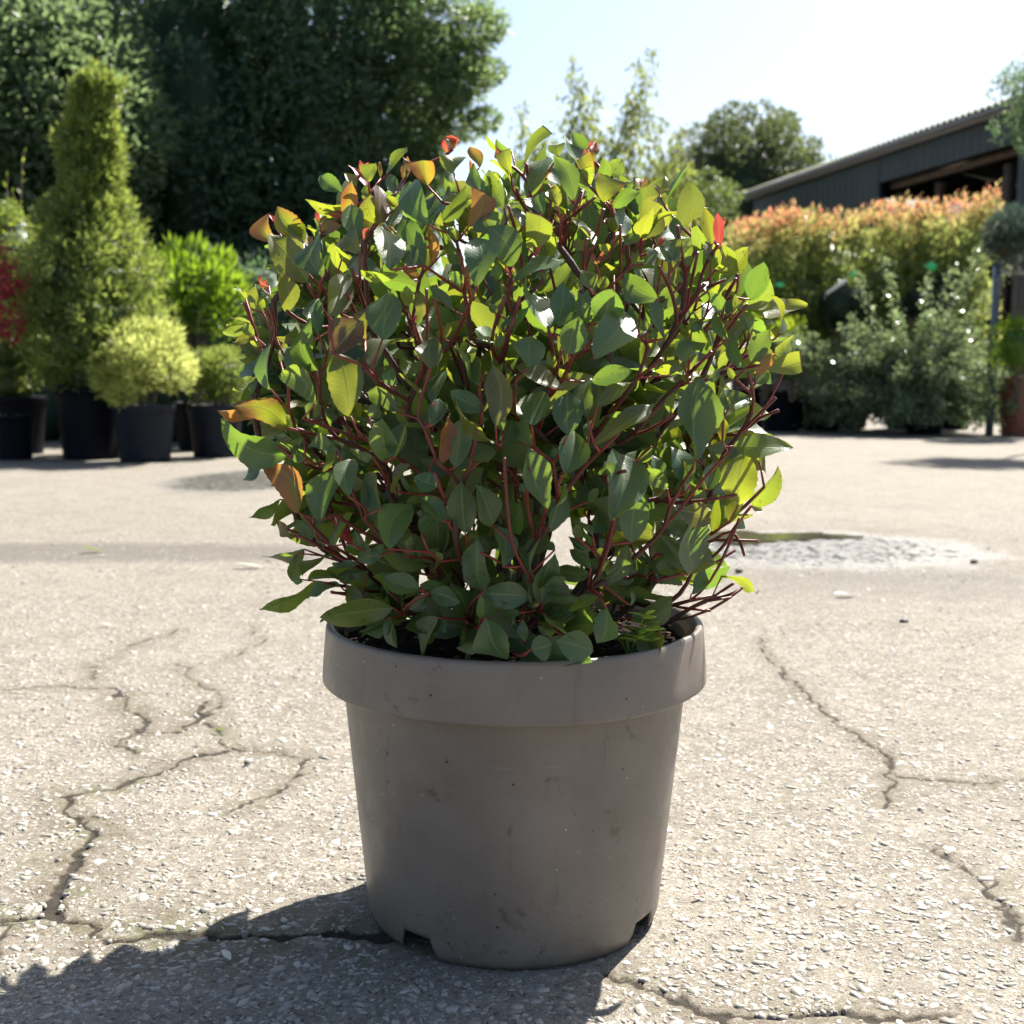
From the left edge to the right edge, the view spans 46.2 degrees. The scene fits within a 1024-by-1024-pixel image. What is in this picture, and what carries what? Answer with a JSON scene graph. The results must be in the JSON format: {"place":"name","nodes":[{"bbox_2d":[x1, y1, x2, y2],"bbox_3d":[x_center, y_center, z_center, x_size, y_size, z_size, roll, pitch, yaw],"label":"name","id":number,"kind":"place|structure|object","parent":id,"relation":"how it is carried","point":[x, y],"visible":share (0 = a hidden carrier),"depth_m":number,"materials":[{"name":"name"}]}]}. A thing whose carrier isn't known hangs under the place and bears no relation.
{"place":"outdoors","nodes":[
{"label":"outdoors","id":0,"kind":"place"},
{"bbox_2d":[17,223,27,241],"bbox_3d":[-4.611,-1.671,11.388,0.096,2.100,0.100,0,6,0],"label":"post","id":1,"kind":"object","parent":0,"point":[22,224],"visible":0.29,"depth_m":11.25,"materials":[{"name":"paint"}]},
{"bbox_2d":[0,382,1023,1023],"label":"ground","id":2,"kind":"structure","parent":0,"point":[872,478],"depth_m":2.22,"materials":[{"name":"pale gravel"},{"name":"sand"}]},
{"bbox_2d":[0,240,30,347],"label":"red maple","id":3,"kind":"object","parent":2,"relation":"on","point":[5,289],"visible":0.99,"depth_m":9.20,"materials":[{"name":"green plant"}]},
{"bbox_2d":[0,414,34,459],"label":"plant pot","id":4,"kind":"object","parent":2,"relation":"on","point":[16,436],"visible":1,"depth_m":9.62,"materials":[{"name":"black plastic"}]},
{"bbox_2d":[3,148,33,239],"bbox_3d":[-4.383,-2.079,10.664,0.360,2.276,0.256,0,6,0],"label":"leafy shrub","id":5,"kind":"object","parent":2,"relation":"on","point":[20,191],"visible":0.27,"depth_m":10.57,"materials":[{"name":"green plant"}]},
{"bbox_2d":[0,395,47,453],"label":"plant pot","id":6,"kind":"object","parent":2,"relation":"on","point":[35,405],"visible":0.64,"depth_m":10.34,"materials":[{"name":"black plastic"}]},
{"bbox_2d":[0,197,54,395],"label":"conifer","id":7,"kind":"object","parent":6,"relation":"in","point":[15,379],"visible":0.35,"depth_m":10.21,"materials":[{"name":"green plant"}]},
{"bbox_2d":[53,385,122,459],"bbox_3d":[-3.476,-0.743,9.880,0.540,0.600,0.540,0,6,0],"label":"plant pot","id":8,"kind":"object","parent":2,"relation":"on","point":[86,425],"visible":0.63,"depth_m":9.68,"materials":[{"name":"black plastic"}]},
{"bbox_2d":[0,58,181,393],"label":"conifer","id":9,"kind":"object","parent":8,"relation":"in","point":[88,230],"visible":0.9,"depth_m":9.48,"materials":[{"name":"green plant"}]},
{"bbox_2d":[0,0,192,254],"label":"tree","id":10,"kind":"object","parent":2,"relation":"on","point":[58,40],"visible":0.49,"depth_m":13.34,"materials":[{"name":"green plant"}]},
{"bbox_2d":[111,404,175,462],"bbox_3d":[-2.937,-0.632,9.591,0.490,0.450,0.490,0,6,0],"label":"plant pot","id":11,"kind":"object","parent":2,"relation":"on","point":[144,432],"visible":0.94,"depth_m":9.41,"materials":[{"name":"grey plastic"}]},
{"bbox_2d":[84,312,201,410],"bbox_3d":[-2.920,-1.126,9.464,0.893,0.906,0.873,0,6,0],"label":"golden yew","id":12,"kind":"object","parent":11,"relation":"in","point":[146,356],"visible":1,"depth_m":9.33,"materials":[{"name":"yellow plant"}]},
{"bbox_2d":[77,0,227,246],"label":"tree","id":13,"kind":"object","parent":2,"relation":"on","point":[128,12],"depth_m":17.42,"materials":[{"name":"green plant"}]},
{"bbox_2d":[172,402,219,450],"bbox_3d":[-2.896,-0.799,11.132,0.480,0.440,0.480,0,6,0],"label":"plant pot","id":14,"kind":"object","parent":2,"relation":"on","point":[183,428],"visible":0.3,"depth_m":10.96,"materials":[{"name":"black plastic"}]},
{"bbox_2d":[142,230,254,402],"bbox_3d":[-2.893,-1.712,10.976,1.144,1.692,0.987,0,6,0],"label":"laurel shrub","id":15,"kind":"object","parent":14,"relation":"in","point":[204,295],"visible":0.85,"depth_m":10.75,"materials":[{"name":"green plant"}]},
{"bbox_2d":[99,0,325,275],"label":"tree","id":16,"kind":"object","parent":2,"relation":"on","point":[200,88],"visible":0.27,"depth_m":15.54,"materials":[{"name":"green plant"}]},
{"bbox_2d":[186,404,240,457],"bbox_3d":[-2.516,-0.692,10.188,0.470,0.440,0.470,0,6,0],"label":"plant pot","id":17,"kind":"object","parent":2,"relation":"on","point":[207,439],"visible":0.74,"depth_m":10.00,"materials":[{"name":"grey plastic"}]},
{"bbox_2d":[183,341,254,404],"bbox_3d":[-2.462,-1.095,10.146,0.671,0.695,0.725,0,6,0],"label":"yew","id":18,"kind":"object","parent":17,"relation":"in","point":[220,378],"visible":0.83,"depth_m":10.00,"materials":[{"name":"green plant"}]},
{"bbox_2d":[220,949,230,959],"bbox_3d":[-0.334,0.517,1.401,0.010,0.005,0.021,-6,10,-38],"label":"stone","id":19,"kind":"object","parent":2,"relation":"on","point":[226,954],"visible":1,"depth_m":1.40,"materials":[{"name":"grey stone"}]},
{"bbox_2d":[33,241,427,443],"bbox_3d":[-4.053,-1.650,12.445,6.609,2.230,1.406,0,6,0],"label":"hedge","id":20,"kind":"object","parent":2,"relation":"on","point":[52,431],"visible":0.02,"depth_m":12.23,"materials":[{"name":"green plant"}]},
{"bbox_2d":[234,563,262,566],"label":"fallen leaf","id":21,"kind":"object","parent":2,"relation":"on","point":[248,564],"visible":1,"depth_m":4.25,"materials":[{"name":"beige plant"}]},
{"bbox_2d":[202,0,451,375],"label":"tree","id":22,"kind":"object","parent":2,"relation":"on","point":[311,56],"visible":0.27,"depth_m":15.39,"materials":[{"name":"green plant"}]},
{"bbox_2d":[298,0,515,252],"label":"tree","id":23,"kind":"object","parent":2,"relation":"on","point":[469,66],"visible":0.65,"depth_m":15.45,"materials":[{"name":"green plant"}]},
{"bbox_2d":[322,588,706,968],"bbox_3d":[0.003,0.320,1.538,0.483,0.373,0.480,0,6,0],"label":"plant pot","id":24,"kind":"object","parent":2,"relation":"on","point":[513,814],"visible":0.84,"depth_m":1.36,"materials":[{"name":"beige plastic"}]},
{"bbox_2d":[348,612,680,660],"bbox_3d":[0.004,0.156,1.520,0.429,0.022,0.429,0,6,0],"label":"compost","id":25,"kind":"object","parent":24,"relation":"in","point":[616,647],"visible":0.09,"depth_m":1.46,"materials":[{"name":"brown soil"}]},
{"bbox_2d":[217,125,807,670],"bbox_3d":[0.002,-0.131,1.486,0.697,0.637,0.692,0,6,0],"label":"photinia shrub","id":26,"kind":"object","parent":25,"relation":"on","point":[531,419],"visible":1,"depth_m":1.28,"materials":[{"name":"green plant"}]},
{"bbox_2d":[348,603,679,660],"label":"bark crumbs","id":27,"kind":"object","parent":25,"relation":"on","point":[408,635],"visible":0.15,"depth_m":1.46,"materials":[{"name":"brown wood"}]},
{"bbox_2d":[595,610,664,653],"bbox_3d":[0.132,0.139,1.353,0.082,0.064,0.071,0,6,0],"label":"weed seedling","id":28,"kind":"object","parent":25,"relation":"on","point":[644,634],"visible":0.8,"depth_m":1.35,"materials":[{"name":"green plant"}]},
{"bbox_2d":[507,47,698,284],"bbox_3d":[0.999,-2.816,12.792,2.146,4.126,1.195,0,6,0],"label":"thin tree","id":29,"kind":"object","parent":2,"relation":"on","point":[633,111],"visible":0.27,"depth_m":12.60,"materials":[{"name":"green plant"}]},
{"bbox_2d":[640,161,745,400],"bbox_3d":[5.374,-7.217,37.399,4.557,7.486,4.600,0,6,0],"label":"tree","id":30,"kind":"object","parent":2,"relation":"on","point":[711,205],"visible":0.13,"depth_m":36.64,"materials":[{"name":"green plant"}]},
{"bbox_2d":[735,568,742,572],"bbox_3d":[0.800,0.206,4.228,0.029,0.019,0.026,0,6,0],"label":"pebble","id":31,"kind":"object","parent":2,"relation":"on","point":[738,570],"visible":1,"depth_m":4.22,"materials":[{"name":"stone"}]},
{"bbox_2d":[732,388,770,427],"bbox_3d":[3.358,-1.463,16.890,0.540,0.550,0.540,0,6,0],"label":"plant pot","id":32,"kind":"object","parent":2,"relation":"on","point":[757,400],"visible":0.2,"depth_m":16.64,"materials":[{"name":"black plastic"}]},
{"bbox_2d":[668,97,837,389],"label":"tree","id":33,"kind":"object","parent":2,"relation":"on","point":[747,157],"visible":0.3,"depth_m":42.25,"materials":[{"name":"green plant"}]},
{"bbox_2d":[759,391,803,431],"bbox_3d":[3.557,-1.331,15.848,0.580,0.520,0.580,0,6,0],"label":"plant pot","id":34,"kind":"object","parent":2,"relation":"on","point":[787,417],"visible":0.73,"depth_m":15.63,"materials":[{"name":"black plastic"}]},
{"bbox_2d":[737,313,808,400],"bbox_3d":[3.313,-2.102,15.555,1.031,1.319,0.955,0,6,0],"label":"lime shrub","id":35,"kind":"object","parent":34,"relation":"in","point":[791,324],"visible":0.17,"depth_m":15.38,"materials":[{"name":"green plant"}]},
{"bbox_2d":[709,530,863,543],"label":"puddle","id":36,"kind":"object","parent":2,"relation":"on","point":[760,537],"visible":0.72,"depth_m":5.19,"materials":[{"name":"grey liquid"}]},
{"bbox_2d":[781,388,813,427],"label":"plant pot","id":37,"kind":"object","parent":2,"relation":"on","point":[802,414],"visible":0.13,"depth_m":16.68,"materials":[{"name":"black plastic"}]},
{"bbox_2d":[718,178,1004,390],"bbox_3d":[4.768,-3.013,16.523,3.959,3.029,1.348,0,6,0],"label":"photinia hedge","id":38,"kind":"object","parent":37,"relation":"in","point":[815,269],"visible":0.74,"depth_m":16.18,"materials":[{"name":"green plant"}]},
{"bbox_2d":[770,324,833,401],"bbox_3d":[3.570,-1.893,15.184,1.003,0.991,0.742,0,6,0],"label":"green shrub","id":39,"kind":"object","parent":2,"relation":"on","point":[809,354],"visible":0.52,"depth_m":15.06,"materials":[{"name":"green plant"}]},
{"bbox_2d":[803,393,838,430],"bbox_3d":[4.157,-1.346,16.098,0.540,0.500,0.540,0,6,0],"label":"plant pot","id":40,"kind":"object","parent":2,"relation":"on","point":[810,427],"visible":0.39,"depth_m":15.94,"materials":[{"name":"black plastic"}]},
{"bbox_2d":[816,283,869,371],"bbox_3d":[4.376,-2.264,15.943,0.715,1.562,0.709,0,6,0],"label":"clipped box ball","id":41,"kind":"object","parent":40,"relation":"in","point":[837,305],"visible":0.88,"depth_m":15.71,"materials":[{"name":"green plant"}]},
{"bbox_2d":[824,279,845,299],"bbox_3d":[4.155,-2.862,15.448,0.352,0.106,0.026,-34,34,4],"label":"plant label","id":42,"kind":"object","parent":41,"relation":"attached to","point":[835,287],"visible":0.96,"depth_m":15.42,"materials":[{"name":"white plastic"}]},
{"bbox_2d":[844,270,856,277],"bbox_3d":[4.346,-3.042,15.370,0.133,0.126,0.026,23,23,-3],"label":"plant label","id":43,"kind":"object","parent":41,"relation":"attached to","point":[852,274],"visible":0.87,"depth_m":15.36,"materials":[{"name":"green plastic"}]},
{"bbox_2d":[838,398,865,428],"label":"plant pot","id":44,"kind":"object","parent":2,"relation":"on","point":[863,425],"visible":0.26,"depth_m":16.73,"materials":[{"name":"black plastic"}]},
{"bbox_2d":[737,96,1023,409],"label":"barn","id":45,"kind":"structure","parent":2,"relation":"on","point":[951,156],"depth_m":31.35,"materials":[{"name":"grey metal"}]},
{"bbox_2d":[886,417,905,428],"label":"plant pot","id":46,"kind":"object","parent":2,"relation":"on","point":[902,427],"visible":0.14,"depth_m":16.73,"materials":[{"name":"black plastic"}]},
{"bbox_2d":[899,618,908,622],"bbox_3d":[1.100,0.306,3.368,0.025,0.013,0.022,0,6,0],"label":"pebble","id":47,"kind":"object","parent":2,"relation":"on","point":[903,620],"visible":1,"depth_m":3.36,"materials":[{"name":"stone"}]},
{"bbox_2d":[789,213,1023,433],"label":"spreading shrub","id":48,"kind":"object","parent":2,"relation":"on","point":[889,376],"visible":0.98,"depth_m":14.78,"materials":[{"name":"green plant"}]},
{"bbox_2d":[901,284,942,337],"bbox_3d":[5.394,-2.236,15.850,0.534,1.538,0.529,0,6,0],"label":"clipped box ball","id":49,"kind":"object","parent":2,"relation":"on","point":[911,300],"visible":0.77,"depth_m":15.66,"materials":[{"name":"green plant"}]},
{"bbox_2d":[920,261,937,271],"bbox_3d":[5.338,-3.138,15.358,0.173,0.131,0.026,23,23,-2],"label":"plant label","id":50,"kind":"object","parent":49,"relation":"attached to","point":[931,266],"visible":1,"depth_m":15.34,"materials":[{"name":"green plastic"}]},
{"bbox_2d":[905,407,945,434],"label":"plant pot","id":51,"kind":"object","parent":2,"relation":"on","point":[930,429],"visible":0.37,"depth_m":15.04,"materials":[{"name":"black plastic"}]},
{"bbox_2d":[928,269,961,341],"bbox_3d":[5.710,-2.352,15.943,0.475,1.752,0.506,0,6,0],"label":"clipped box ball","id":52,"kind":"object","parent":2,"relation":"on","point":[940,282],"visible":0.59,"depth_m":15.74,"materials":[{"name":"green plant"}]},
{"bbox_2d":[942,414,969,428],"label":"plant pot","id":53,"kind":"object","parent":2,"relation":"on","point":[946,425],"visible":0.2,"depth_m":16.73,"materials":[{"name":"black plastic"}]},
{"bbox_2d":[984,52,1023,159],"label":"clipped standard tree","id":54,"kind":"object","parent":2,"relation":"on","point":[1019,130],"visible":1,"depth_m":11.73,"materials":[{"name":"green plant"}]},
{"bbox_2d":[985,262,1023,434],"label":"post","id":55,"kind":"object","parent":2,"relation":"on","point":[989,427],"visible":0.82,"depth_m":14.80,"materials":[{"name":"grey metal"}]},
{"bbox_2d":[998,377,1023,435],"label":"plant pot","id":56,"kind":"object","parent":2,"relation":"on","point":[1014,426],"visible":0.69,"depth_m":14.79,"materials":[{"name":"plastic"}]},
{"bbox_2d":[978,200,1023,376],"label":"blue green conifer","id":57,"kind":"object","parent":56,"relation":"in","point":[1012,234],"visible":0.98,"depth_m":14.54,"materials":[{"name":"grey plant"}]},
{"bbox_2d":[982,311,1023,403],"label":"bushy plant","id":58,"kind":"object","parent":56,"relation":"in","point":[1009,346],"visible":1,"depth_m":14.38,"materials":[{"name":"green plant"}]},
{"bbox_2d":[141,0,1023,381],"label":"sky","id":59,"kind":"structure","parent":0,"point":[859,74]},
{"bbox_2d":[994,236,1009,383],"bbox_3d":[5.982,-2.472,14.734,0.158,1.800,0.079,0,6,0],"label":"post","id":60,"kind":"object","parent":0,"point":[999,289],"visible":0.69,"depth_m":14.70,"materials":[{"name":"brown wood"}]}
]}

